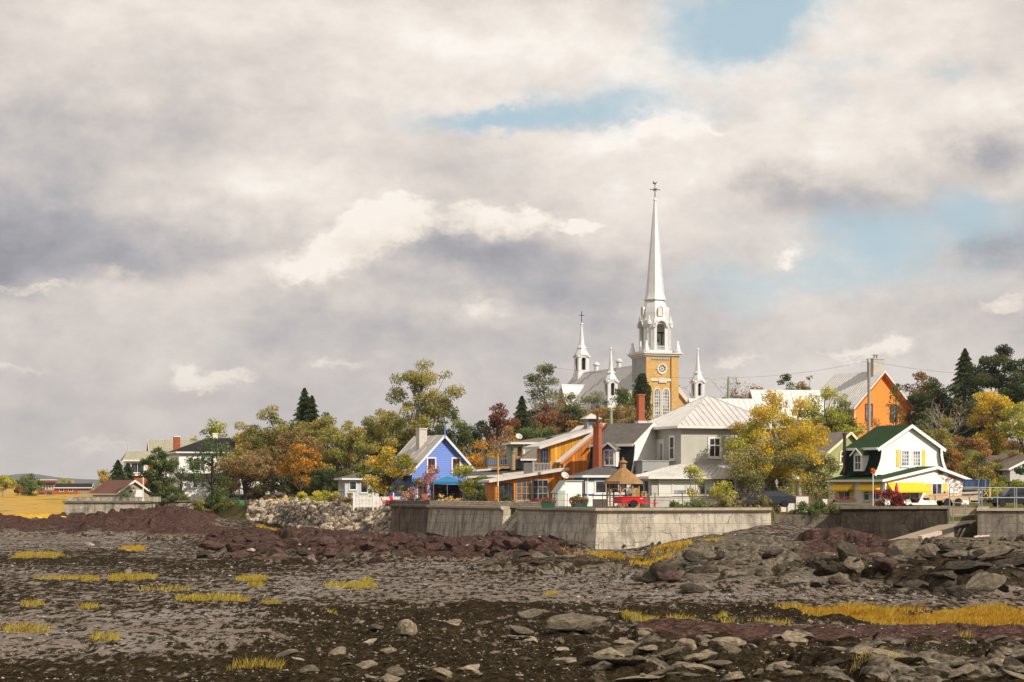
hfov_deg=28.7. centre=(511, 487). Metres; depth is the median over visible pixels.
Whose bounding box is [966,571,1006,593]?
ledge rock
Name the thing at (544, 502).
planter
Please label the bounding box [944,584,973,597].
ledge rock
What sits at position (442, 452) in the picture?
gable house
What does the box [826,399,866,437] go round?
broadleaf tree
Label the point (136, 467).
window
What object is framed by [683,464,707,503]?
broadleaf tree
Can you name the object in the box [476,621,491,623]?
boulder
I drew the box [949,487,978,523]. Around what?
metal railing
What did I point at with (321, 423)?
broadleaf tree
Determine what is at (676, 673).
beach stone
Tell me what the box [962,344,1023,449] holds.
broadleaf tree
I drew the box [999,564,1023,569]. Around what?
ledge rock
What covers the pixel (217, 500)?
bush
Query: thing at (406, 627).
boulder
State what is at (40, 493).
garage door
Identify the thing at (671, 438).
window
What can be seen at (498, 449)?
bare tree
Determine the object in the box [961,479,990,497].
window rack
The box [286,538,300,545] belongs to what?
ledge rock
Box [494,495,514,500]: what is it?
garden plant
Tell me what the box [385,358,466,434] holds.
broadleaf tree
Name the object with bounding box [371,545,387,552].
ledge rock
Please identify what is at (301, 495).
bush
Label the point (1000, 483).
bush
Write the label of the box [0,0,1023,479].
sky
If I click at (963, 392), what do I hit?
spruce tree
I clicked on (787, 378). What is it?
broadleaf tree
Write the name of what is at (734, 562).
ledge rock
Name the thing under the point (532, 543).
ledge rock
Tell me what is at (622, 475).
gazebo
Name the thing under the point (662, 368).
rose window
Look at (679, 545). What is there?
yellow beach grass
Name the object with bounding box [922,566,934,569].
ledge rock
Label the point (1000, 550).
boulder
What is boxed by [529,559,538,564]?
ledge rock
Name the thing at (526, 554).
ledge rock
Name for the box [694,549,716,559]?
ledge rock
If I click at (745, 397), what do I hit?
bare tree
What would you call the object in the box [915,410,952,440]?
broadleaf tree
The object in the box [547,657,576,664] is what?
boulder
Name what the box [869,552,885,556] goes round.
ledge rock
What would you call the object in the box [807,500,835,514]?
rose bush
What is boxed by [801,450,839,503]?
willow bush
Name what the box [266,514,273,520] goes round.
riprap stone
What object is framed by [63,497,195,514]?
seawall
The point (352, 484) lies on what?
window
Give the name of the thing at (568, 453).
wooden house
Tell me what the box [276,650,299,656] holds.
beach stone
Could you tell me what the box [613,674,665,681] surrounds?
boulder
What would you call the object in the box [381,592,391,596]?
boulder
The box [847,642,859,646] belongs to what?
beach stone
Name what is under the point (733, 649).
beach stone
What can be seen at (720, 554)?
ledge rock
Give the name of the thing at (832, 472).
bush
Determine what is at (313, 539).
ledge rock
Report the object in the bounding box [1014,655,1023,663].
beach stone
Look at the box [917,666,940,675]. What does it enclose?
beach stone
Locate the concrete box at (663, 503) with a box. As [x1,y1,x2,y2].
[647,496,671,507]
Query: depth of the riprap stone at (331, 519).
221.44 m
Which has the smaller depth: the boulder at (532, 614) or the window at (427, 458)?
the boulder at (532, 614)
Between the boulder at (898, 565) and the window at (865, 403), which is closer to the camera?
the boulder at (898, 565)
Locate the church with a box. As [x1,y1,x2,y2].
[549,181,705,418]
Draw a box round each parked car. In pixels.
[744,491,795,506]
[986,488,1023,506]
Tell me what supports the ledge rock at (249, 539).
on the tidal shore
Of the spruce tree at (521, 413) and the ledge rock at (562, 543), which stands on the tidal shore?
the ledge rock at (562, 543)
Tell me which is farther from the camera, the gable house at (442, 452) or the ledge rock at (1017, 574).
the gable house at (442, 452)
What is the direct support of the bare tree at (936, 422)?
on the village ground at (12, 502)
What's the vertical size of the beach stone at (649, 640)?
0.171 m
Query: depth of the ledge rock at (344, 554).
141.13 m
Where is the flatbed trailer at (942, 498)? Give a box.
[923,491,985,505]
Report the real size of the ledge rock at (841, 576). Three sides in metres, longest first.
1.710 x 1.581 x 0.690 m
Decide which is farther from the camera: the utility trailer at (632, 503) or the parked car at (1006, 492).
the parked car at (1006, 492)
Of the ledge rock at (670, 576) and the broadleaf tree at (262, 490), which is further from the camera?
the broadleaf tree at (262, 490)
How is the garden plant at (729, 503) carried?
on the village ground at (12, 502)
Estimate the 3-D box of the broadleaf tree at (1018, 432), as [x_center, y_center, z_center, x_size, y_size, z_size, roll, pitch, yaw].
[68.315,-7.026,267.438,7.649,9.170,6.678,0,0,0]
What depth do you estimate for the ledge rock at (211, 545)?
156.64 m
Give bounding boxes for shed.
[88,480,152,496]
[551,480,582,505]
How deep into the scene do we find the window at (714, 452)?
191.12 m
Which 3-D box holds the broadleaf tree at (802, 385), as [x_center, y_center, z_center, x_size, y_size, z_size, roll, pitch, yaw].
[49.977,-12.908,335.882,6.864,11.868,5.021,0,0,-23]
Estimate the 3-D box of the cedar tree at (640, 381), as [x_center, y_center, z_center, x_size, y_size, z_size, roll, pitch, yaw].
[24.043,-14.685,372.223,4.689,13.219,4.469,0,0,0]
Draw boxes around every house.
[120,434,200,495]
[166,433,285,500]
[382,426,473,499]
[464,451,536,500]
[477,413,608,502]
[502,431,569,470]
[588,413,657,472]
[633,394,798,506]
[687,398,781,422]
[748,390,826,438]
[789,423,857,484]
[821,354,915,437]
[825,424,970,504]
[970,455,1023,481]
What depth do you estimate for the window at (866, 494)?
202.50 m
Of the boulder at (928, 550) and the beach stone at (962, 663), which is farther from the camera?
the boulder at (928, 550)
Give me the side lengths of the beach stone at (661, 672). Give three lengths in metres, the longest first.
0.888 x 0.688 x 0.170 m
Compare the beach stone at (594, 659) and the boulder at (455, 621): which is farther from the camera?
the boulder at (455, 621)
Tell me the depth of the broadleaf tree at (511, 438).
261.50 m
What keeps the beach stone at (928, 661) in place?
on the tidal shore
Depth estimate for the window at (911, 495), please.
201.57 m
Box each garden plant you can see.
[415,495,438,500]
[438,494,463,500]
[459,493,477,500]
[479,494,486,502]
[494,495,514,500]
[526,497,551,505]
[665,499,679,507]
[672,498,726,507]
[708,496,742,507]
[750,495,771,506]
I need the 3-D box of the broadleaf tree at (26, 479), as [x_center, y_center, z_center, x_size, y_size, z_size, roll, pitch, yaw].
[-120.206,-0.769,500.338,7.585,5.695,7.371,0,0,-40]
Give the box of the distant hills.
[2,474,99,488]
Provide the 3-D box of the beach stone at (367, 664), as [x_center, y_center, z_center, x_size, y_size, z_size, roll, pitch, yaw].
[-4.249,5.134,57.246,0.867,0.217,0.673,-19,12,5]
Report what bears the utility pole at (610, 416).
on the village ground at (12, 502)
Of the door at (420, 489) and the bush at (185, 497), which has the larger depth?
the bush at (185, 497)
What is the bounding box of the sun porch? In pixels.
[569,467,638,505]
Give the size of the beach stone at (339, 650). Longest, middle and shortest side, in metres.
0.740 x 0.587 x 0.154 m
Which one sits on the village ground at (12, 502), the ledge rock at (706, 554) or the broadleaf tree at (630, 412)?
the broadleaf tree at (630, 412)
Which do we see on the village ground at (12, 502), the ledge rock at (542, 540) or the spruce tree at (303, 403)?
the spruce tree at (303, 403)
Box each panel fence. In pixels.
[780,494,809,513]
[821,498,828,511]
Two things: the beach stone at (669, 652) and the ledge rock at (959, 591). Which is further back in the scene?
the ledge rock at (959, 591)
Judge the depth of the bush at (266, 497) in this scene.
262.16 m
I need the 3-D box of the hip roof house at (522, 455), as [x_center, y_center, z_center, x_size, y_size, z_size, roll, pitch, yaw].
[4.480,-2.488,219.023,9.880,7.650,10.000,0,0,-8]
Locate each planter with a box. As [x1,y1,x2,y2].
[539,497,555,507]
[569,497,588,507]
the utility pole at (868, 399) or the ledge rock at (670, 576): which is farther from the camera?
the utility pole at (868, 399)
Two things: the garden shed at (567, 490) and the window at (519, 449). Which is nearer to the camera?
the garden shed at (567, 490)
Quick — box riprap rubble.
[245,499,391,533]
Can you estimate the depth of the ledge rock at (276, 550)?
138.87 m
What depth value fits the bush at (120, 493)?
262.58 m
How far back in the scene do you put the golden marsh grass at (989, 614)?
79.58 m
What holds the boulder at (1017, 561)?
on the tidal shore
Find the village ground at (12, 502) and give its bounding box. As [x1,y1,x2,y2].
[0,443,1023,536]
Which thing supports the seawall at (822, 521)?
on the village ground at (12, 502)
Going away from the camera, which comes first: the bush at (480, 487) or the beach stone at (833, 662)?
the beach stone at (833, 662)
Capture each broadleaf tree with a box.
[0,475,17,496]
[15,473,45,492]
[97,468,109,486]
[138,446,179,499]
[174,466,188,494]
[184,436,234,509]
[190,418,229,441]
[205,451,240,499]
[215,441,278,508]
[230,404,307,496]
[233,425,256,448]
[246,445,280,499]
[267,471,306,497]
[273,412,358,485]
[273,423,326,497]
[273,443,325,498]
[298,468,351,497]
[314,423,376,490]
[351,460,385,479]
[356,446,423,499]
[360,408,408,496]
[360,418,378,441]
[368,400,435,465]
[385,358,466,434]
[427,424,456,445]
[435,417,479,463]
[450,463,480,500]
[460,420,494,468]
[466,440,501,468]
[480,403,523,464]
[488,425,517,464]
[503,411,549,433]
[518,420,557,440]
[523,362,563,418]
[528,403,570,437]
[548,404,586,433]
[557,391,583,418]
[565,420,578,431]
[578,390,611,411]
[588,407,607,417]
[610,387,634,419]
[613,405,647,423]
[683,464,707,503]
[721,389,823,507]
[724,418,776,506]
[740,440,774,495]
[776,373,806,389]
[779,396,831,495]
[792,386,864,435]
[795,376,812,389]
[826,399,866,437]
[901,371,930,423]
[905,377,957,434]
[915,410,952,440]
[915,424,939,437]
[934,384,968,443]
[947,400,1017,438]
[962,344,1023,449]
[965,390,1017,454]
[994,402,1023,454]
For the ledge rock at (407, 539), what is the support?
on the tidal shore
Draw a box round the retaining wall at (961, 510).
[950,508,976,516]
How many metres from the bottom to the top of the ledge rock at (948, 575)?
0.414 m
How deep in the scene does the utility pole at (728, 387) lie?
329.85 m
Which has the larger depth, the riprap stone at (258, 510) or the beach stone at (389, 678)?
the riprap stone at (258, 510)
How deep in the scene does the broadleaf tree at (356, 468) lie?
257.55 m
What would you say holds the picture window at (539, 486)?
in the wooden house at (568, 453)
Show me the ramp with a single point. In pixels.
(957, 528)
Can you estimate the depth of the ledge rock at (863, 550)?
129.57 m
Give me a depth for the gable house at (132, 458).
337.92 m
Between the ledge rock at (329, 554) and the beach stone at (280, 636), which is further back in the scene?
the ledge rock at (329, 554)
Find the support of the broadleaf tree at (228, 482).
on the village ground at (12, 502)
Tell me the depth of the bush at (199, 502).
265.56 m
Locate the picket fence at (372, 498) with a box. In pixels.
[353,492,405,510]
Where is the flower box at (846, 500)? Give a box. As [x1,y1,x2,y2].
[833,496,856,501]
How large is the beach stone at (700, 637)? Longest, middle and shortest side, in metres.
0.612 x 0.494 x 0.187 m
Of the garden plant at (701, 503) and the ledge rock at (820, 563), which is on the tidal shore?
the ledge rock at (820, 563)
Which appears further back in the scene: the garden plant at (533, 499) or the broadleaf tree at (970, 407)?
the broadleaf tree at (970, 407)
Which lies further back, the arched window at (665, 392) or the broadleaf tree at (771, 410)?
the arched window at (665, 392)
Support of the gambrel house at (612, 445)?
on the village ground at (12, 502)
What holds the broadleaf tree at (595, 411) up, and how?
on the village ground at (12, 502)
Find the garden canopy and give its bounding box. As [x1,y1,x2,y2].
[432,476,464,500]
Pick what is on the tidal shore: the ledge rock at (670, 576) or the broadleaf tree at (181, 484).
the ledge rock at (670, 576)
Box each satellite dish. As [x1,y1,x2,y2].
[516,433,521,441]
[561,472,568,484]
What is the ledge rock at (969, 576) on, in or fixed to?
on the tidal shore
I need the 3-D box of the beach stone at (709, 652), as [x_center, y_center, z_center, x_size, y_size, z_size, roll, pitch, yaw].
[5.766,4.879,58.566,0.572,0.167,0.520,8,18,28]
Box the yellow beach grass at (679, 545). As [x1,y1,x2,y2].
[118,524,728,568]
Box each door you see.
[39,492,51,494]
[124,490,142,496]
[417,482,426,497]
[499,483,513,501]
[559,490,564,505]
[656,439,663,459]
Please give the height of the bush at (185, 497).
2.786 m
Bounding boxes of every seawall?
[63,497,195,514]
[389,504,771,549]
[775,514,840,528]
[839,506,950,538]
[977,506,1023,538]
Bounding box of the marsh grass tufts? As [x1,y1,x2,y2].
[1,550,974,670]
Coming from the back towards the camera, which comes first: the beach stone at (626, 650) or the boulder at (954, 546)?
the boulder at (954, 546)
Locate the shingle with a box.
[0,530,1021,681]
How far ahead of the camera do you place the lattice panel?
171.50 m
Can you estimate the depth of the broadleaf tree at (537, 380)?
349.70 m
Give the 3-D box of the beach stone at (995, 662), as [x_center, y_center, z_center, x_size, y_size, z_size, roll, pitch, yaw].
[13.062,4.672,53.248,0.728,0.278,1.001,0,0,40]
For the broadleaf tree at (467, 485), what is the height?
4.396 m
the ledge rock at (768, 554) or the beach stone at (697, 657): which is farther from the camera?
the ledge rock at (768, 554)
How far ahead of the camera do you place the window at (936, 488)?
203.00 m
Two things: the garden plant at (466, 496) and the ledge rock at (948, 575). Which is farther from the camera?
the garden plant at (466, 496)
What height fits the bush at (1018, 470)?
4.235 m
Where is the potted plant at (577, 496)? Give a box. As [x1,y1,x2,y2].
[570,494,585,501]
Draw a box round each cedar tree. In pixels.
[631,373,653,419]
[886,383,905,424]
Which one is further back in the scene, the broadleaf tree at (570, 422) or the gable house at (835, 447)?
the broadleaf tree at (570, 422)
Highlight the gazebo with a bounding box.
[603,458,642,506]
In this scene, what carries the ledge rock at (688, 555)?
on the tidal shore
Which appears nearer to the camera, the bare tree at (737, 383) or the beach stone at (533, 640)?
the beach stone at (533, 640)
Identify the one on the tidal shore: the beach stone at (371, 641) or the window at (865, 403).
the beach stone at (371, 641)
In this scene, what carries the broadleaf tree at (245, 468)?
on the village ground at (12, 502)
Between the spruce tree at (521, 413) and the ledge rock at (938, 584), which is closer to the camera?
the ledge rock at (938, 584)
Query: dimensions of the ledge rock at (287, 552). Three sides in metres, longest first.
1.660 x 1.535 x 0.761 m
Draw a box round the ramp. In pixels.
[890,520,975,539]
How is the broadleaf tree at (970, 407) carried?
on the village ground at (12, 502)
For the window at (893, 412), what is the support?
in the gable house at (853, 386)
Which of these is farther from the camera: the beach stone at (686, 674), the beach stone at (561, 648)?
the beach stone at (561, 648)
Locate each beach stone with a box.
[246,548,255,551]
[272,633,290,639]
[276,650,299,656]
[299,665,318,674]
[328,646,345,654]
[356,660,377,668]
[363,638,376,643]
[365,675,378,681]
[379,647,396,653]
[382,674,400,681]
[385,666,405,675]
[432,667,451,677]
[464,664,479,670]
[523,638,537,642]
[556,647,568,650]
[589,655,611,664]
[593,647,624,656]
[605,657,646,664]
[613,639,635,645]
[615,646,634,655]
[631,655,643,658]
[634,628,652,632]
[637,630,650,635]
[638,645,657,650]
[640,638,655,642]
[647,667,672,675]
[659,646,683,656]
[666,671,683,674]
[671,661,694,665]
[681,672,700,676]
[683,653,708,660]
[695,635,707,640]
[699,639,708,645]
[700,649,717,655]
[701,660,732,665]
[720,671,744,681]
[725,646,740,653]
[746,644,756,648]
[752,670,762,676]
[765,661,791,671]
[773,664,786,670]
[774,631,813,638]
[781,630,808,641]
[781,670,802,677]
[788,642,797,646]
[803,635,816,639]
[821,659,844,665]
[824,646,846,651]
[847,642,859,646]
[850,644,872,654]
[869,648,908,657]
[872,638,890,641]
[894,656,922,662]
[906,673,924,676]
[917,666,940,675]
[923,658,939,664]
[947,663,973,678]
[951,661,970,666]
[964,657,987,662]
[986,635,1007,640]
[987,658,1022,666]
[1000,668,1023,679]
[1003,657,1022,665]
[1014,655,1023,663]
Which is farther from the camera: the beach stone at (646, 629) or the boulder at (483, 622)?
the boulder at (483, 622)
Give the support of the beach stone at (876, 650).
on the tidal shore
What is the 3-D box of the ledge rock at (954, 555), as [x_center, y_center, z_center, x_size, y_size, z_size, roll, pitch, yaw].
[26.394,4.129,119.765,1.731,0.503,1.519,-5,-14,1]
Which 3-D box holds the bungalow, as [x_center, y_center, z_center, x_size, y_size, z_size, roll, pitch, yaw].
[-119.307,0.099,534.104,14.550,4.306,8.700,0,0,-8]
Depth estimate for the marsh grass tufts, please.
91.70 m
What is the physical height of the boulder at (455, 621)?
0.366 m
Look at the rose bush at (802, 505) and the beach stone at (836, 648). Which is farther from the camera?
the rose bush at (802, 505)
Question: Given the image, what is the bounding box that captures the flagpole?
[497,455,498,500]
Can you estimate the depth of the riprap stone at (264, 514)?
247.95 m
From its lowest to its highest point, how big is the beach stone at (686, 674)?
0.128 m
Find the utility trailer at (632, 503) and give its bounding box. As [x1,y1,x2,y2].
[613,496,657,506]
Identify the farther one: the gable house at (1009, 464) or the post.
the gable house at (1009, 464)
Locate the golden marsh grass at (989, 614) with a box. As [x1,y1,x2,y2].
[754,601,1023,625]
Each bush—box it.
[14,484,26,495]
[22,481,41,495]
[117,490,130,498]
[150,492,175,506]
[165,476,183,503]
[180,494,198,499]
[191,499,220,513]
[192,493,232,511]
[215,502,235,507]
[262,496,275,499]
[269,495,300,500]
[288,491,317,500]
[311,490,340,501]
[328,493,370,501]
[400,487,417,499]
[417,465,448,498]
[471,474,487,500]
[595,405,635,423]
[625,410,648,422]
[708,480,738,506]
[723,445,773,506]
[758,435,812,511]
[789,501,816,513]
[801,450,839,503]
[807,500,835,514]
[819,464,839,497]
[823,503,839,513]
[864,417,882,427]
[874,488,906,505]
[899,493,916,505]
[932,417,967,463]
[944,414,1020,496]
[957,451,996,502]
[984,462,1023,503]
[1009,467,1023,503]
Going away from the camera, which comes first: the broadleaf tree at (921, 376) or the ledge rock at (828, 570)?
the ledge rock at (828, 570)
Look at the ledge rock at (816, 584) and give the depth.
100.47 m
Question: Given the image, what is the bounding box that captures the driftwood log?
[973,535,989,537]
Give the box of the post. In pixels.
[399,501,399,531]
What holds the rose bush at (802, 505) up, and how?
on the village ground at (12, 502)
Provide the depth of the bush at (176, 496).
275.44 m
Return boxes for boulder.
[369,624,383,630]
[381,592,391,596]
[395,619,417,636]
[446,619,461,624]
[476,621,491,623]
[510,625,533,635]
[516,608,542,619]
[544,613,607,630]
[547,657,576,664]
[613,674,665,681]
[633,569,658,582]
[674,563,686,567]
[674,638,696,649]
[681,583,705,592]
[683,663,715,670]
[707,636,745,648]
[711,565,729,568]
[778,561,800,568]
[886,540,920,556]
[895,564,911,566]
[916,543,940,558]
[938,544,969,549]
[967,545,1014,560]
[995,556,1023,567]
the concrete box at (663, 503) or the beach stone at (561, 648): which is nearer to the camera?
the beach stone at (561, 648)
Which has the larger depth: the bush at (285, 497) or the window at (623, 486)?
the bush at (285, 497)
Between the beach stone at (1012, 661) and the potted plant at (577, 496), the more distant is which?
the potted plant at (577, 496)
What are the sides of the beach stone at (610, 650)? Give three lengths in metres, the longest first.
1.001 x 0.846 x 0.210 m
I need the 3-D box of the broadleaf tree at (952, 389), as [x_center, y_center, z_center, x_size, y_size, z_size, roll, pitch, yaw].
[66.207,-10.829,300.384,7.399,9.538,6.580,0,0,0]
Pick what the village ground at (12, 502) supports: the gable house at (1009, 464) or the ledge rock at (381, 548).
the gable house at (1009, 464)
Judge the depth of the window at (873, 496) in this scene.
201.32 m
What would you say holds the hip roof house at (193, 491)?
on the village ground at (12, 502)
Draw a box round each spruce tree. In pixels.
[108,460,127,479]
[122,463,134,479]
[288,388,309,497]
[303,395,332,494]
[510,395,532,438]
[950,348,982,443]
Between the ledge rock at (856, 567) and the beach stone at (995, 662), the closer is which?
the beach stone at (995, 662)
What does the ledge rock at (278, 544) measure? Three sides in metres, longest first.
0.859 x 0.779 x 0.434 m
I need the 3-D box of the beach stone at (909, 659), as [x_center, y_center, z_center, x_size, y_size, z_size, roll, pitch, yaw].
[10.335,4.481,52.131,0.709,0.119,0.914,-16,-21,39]
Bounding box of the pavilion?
[334,473,378,501]
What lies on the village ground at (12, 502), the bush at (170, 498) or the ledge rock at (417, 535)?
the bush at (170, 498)
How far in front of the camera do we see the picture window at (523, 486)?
196.32 m
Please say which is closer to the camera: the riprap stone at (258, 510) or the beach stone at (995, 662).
the beach stone at (995, 662)
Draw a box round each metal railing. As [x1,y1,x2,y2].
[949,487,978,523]
[979,487,1023,507]
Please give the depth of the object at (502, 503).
189.06 m
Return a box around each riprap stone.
[248,505,253,512]
[255,507,263,513]
[261,511,267,517]
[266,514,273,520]
[322,513,329,521]
[327,516,335,521]
[340,519,349,525]
[362,518,372,524]
[362,523,372,530]
[372,527,381,532]
[378,516,387,523]
[381,507,388,512]
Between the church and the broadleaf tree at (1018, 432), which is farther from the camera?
the church
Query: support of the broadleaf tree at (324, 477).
on the village ground at (12, 502)
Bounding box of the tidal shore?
[0,505,1023,681]
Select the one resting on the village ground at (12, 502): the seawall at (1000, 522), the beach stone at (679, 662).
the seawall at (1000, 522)
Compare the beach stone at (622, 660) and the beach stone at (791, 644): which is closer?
the beach stone at (622, 660)
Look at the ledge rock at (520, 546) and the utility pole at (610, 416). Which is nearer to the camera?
the ledge rock at (520, 546)
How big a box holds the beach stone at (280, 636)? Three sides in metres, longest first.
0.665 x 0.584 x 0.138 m
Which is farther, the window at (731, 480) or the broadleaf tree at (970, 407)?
the broadleaf tree at (970, 407)
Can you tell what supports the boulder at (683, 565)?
on the tidal shore
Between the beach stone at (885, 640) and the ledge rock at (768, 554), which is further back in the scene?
the ledge rock at (768, 554)
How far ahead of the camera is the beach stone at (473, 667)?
56.84 m
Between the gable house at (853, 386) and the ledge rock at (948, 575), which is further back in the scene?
the gable house at (853, 386)
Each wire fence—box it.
[432,493,537,501]
[542,493,592,507]
[602,493,763,507]
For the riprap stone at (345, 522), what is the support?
on the village ground at (12, 502)
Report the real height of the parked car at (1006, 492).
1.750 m
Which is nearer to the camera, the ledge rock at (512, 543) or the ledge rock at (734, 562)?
the ledge rock at (734, 562)
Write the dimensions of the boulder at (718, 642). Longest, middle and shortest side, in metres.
1.141 x 0.823 x 0.427 m
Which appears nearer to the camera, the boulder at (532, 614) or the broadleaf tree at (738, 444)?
the boulder at (532, 614)
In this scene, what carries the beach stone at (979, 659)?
on the tidal shore
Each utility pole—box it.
[609,409,613,423]
[709,377,737,398]
[867,359,870,431]
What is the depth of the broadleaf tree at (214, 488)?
267.85 m
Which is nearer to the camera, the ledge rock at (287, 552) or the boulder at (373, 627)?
the boulder at (373, 627)
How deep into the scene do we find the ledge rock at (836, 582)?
101.04 m
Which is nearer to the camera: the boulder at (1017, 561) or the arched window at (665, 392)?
the boulder at (1017, 561)
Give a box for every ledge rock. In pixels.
[196,550,207,557]
[198,540,224,550]
[225,543,245,551]
[230,550,249,557]
[245,537,253,541]
[269,547,283,555]
[274,542,283,546]
[283,548,293,555]
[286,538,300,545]
[296,548,310,555]
[308,536,321,541]
[316,536,336,546]
[324,551,334,558]
[332,552,351,557]
[349,534,360,539]
[359,541,375,550]
[369,556,382,563]
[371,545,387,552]
[399,535,413,544]
[412,533,426,538]
[444,542,452,548]
[474,544,482,550]
[479,540,491,548]
[490,546,501,552]
[503,538,522,548]
[518,543,529,549]
[519,552,530,556]
[523,538,540,549]
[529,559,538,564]
[534,537,546,542]
[540,550,553,555]
[554,549,567,554]
[561,540,577,545]
[564,541,573,546]
[649,562,676,580]
[660,571,680,581]
[682,549,700,561]
[687,566,718,573]
[690,560,706,563]
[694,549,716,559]
[713,550,724,559]
[716,559,743,564]
[761,549,783,559]
[810,582,822,587]
[813,560,826,566]
[813,564,837,576]
[828,572,850,581]
[828,579,847,584]
[836,540,858,561]
[841,556,864,572]
[857,547,870,553]
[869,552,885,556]
[873,558,898,570]
[892,580,928,587]
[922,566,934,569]
[927,571,957,579]
[928,570,956,591]
[938,549,954,553]
[939,551,966,558]
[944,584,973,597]
[945,561,991,572]
[961,549,985,560]
[966,569,983,578]
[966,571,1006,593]
[978,555,995,562]
[997,583,1008,592]
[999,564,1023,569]
[1011,571,1023,577]
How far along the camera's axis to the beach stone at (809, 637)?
64.08 m
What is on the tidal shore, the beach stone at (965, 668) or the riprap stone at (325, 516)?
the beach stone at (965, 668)
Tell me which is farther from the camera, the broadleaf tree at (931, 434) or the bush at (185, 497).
the bush at (185, 497)
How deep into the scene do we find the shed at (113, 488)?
287.28 m
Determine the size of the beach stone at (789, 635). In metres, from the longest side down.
1.199 x 1.014 x 0.341 m
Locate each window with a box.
[131,463,143,472]
[186,479,190,487]
[349,481,356,490]
[360,480,368,493]
[426,457,435,472]
[451,457,460,472]
[516,446,522,457]
[516,479,531,500]
[532,479,548,500]
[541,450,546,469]
[594,480,605,494]
[604,449,613,465]
[611,485,628,494]
[653,388,661,417]
[656,362,667,374]
[662,388,669,414]
[669,435,674,460]
[707,437,721,458]
[726,479,737,494]
[838,490,849,499]
[839,450,842,461]
[854,455,861,470]
[863,491,869,501]
[865,403,872,420]
[870,490,879,500]
[890,404,897,421]
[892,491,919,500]
[900,450,909,466]
[912,450,920,466]
[931,483,942,493]
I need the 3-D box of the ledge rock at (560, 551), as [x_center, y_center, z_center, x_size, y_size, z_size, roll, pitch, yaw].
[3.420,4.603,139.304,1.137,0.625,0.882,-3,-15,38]
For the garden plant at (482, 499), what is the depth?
198.95 m
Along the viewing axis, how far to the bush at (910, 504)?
183.81 m
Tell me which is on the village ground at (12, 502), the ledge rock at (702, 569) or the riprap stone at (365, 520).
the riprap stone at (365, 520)
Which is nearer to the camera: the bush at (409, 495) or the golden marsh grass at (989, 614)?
the golden marsh grass at (989, 614)
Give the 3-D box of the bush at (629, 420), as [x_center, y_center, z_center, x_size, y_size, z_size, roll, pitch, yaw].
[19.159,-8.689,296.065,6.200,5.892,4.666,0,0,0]
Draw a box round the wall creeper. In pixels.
[938,471,962,491]
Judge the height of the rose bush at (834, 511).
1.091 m
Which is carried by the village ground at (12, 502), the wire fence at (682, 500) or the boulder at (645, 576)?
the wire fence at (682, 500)
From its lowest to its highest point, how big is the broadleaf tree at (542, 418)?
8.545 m
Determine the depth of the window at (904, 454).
204.89 m
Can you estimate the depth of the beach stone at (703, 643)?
60.80 m
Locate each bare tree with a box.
[458,418,513,467]
[714,378,749,397]
[731,383,763,398]
[920,397,975,445]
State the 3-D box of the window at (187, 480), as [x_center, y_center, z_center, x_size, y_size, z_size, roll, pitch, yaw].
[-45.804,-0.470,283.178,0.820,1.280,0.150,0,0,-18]
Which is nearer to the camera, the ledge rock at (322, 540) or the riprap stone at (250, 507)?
the ledge rock at (322, 540)
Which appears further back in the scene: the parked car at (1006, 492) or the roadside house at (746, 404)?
the roadside house at (746, 404)
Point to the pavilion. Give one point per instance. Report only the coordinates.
(351, 483)
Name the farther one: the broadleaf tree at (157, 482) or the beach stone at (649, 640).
the broadleaf tree at (157, 482)
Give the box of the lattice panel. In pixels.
[593,499,606,507]
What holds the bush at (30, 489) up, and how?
on the village ground at (12, 502)
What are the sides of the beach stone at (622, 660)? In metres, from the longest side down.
1.179 x 0.914 x 0.208 m
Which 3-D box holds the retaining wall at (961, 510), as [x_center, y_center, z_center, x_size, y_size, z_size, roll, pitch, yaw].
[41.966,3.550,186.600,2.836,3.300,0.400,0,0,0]
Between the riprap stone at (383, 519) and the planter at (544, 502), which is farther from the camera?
the riprap stone at (383, 519)
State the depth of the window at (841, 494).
205.74 m
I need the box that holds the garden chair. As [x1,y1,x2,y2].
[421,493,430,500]
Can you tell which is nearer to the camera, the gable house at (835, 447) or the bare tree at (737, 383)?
the gable house at (835, 447)
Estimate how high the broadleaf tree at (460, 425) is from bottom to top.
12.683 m
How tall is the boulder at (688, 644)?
0.407 m
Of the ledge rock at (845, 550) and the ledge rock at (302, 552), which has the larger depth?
the ledge rock at (302, 552)
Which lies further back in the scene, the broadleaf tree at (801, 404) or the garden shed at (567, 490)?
the broadleaf tree at (801, 404)
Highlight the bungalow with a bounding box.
[36,479,93,494]
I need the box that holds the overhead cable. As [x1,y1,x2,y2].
[879,406,1023,408]
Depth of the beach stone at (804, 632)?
66.03 m
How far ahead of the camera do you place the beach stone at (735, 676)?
51.23 m
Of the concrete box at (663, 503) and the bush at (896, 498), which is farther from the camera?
the bush at (896, 498)
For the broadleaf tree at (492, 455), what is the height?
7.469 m
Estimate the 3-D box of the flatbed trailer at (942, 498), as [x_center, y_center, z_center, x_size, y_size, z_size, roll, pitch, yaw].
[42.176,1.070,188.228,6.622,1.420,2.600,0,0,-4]
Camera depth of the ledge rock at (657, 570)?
106.72 m
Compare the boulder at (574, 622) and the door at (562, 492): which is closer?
the boulder at (574, 622)
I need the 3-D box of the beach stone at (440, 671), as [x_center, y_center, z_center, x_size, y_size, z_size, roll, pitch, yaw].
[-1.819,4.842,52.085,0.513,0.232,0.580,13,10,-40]
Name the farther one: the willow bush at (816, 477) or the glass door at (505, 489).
the willow bush at (816, 477)
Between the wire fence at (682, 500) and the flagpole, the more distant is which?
the flagpole
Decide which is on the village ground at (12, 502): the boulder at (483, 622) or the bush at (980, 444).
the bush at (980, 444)
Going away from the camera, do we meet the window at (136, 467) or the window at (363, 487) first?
the window at (363, 487)

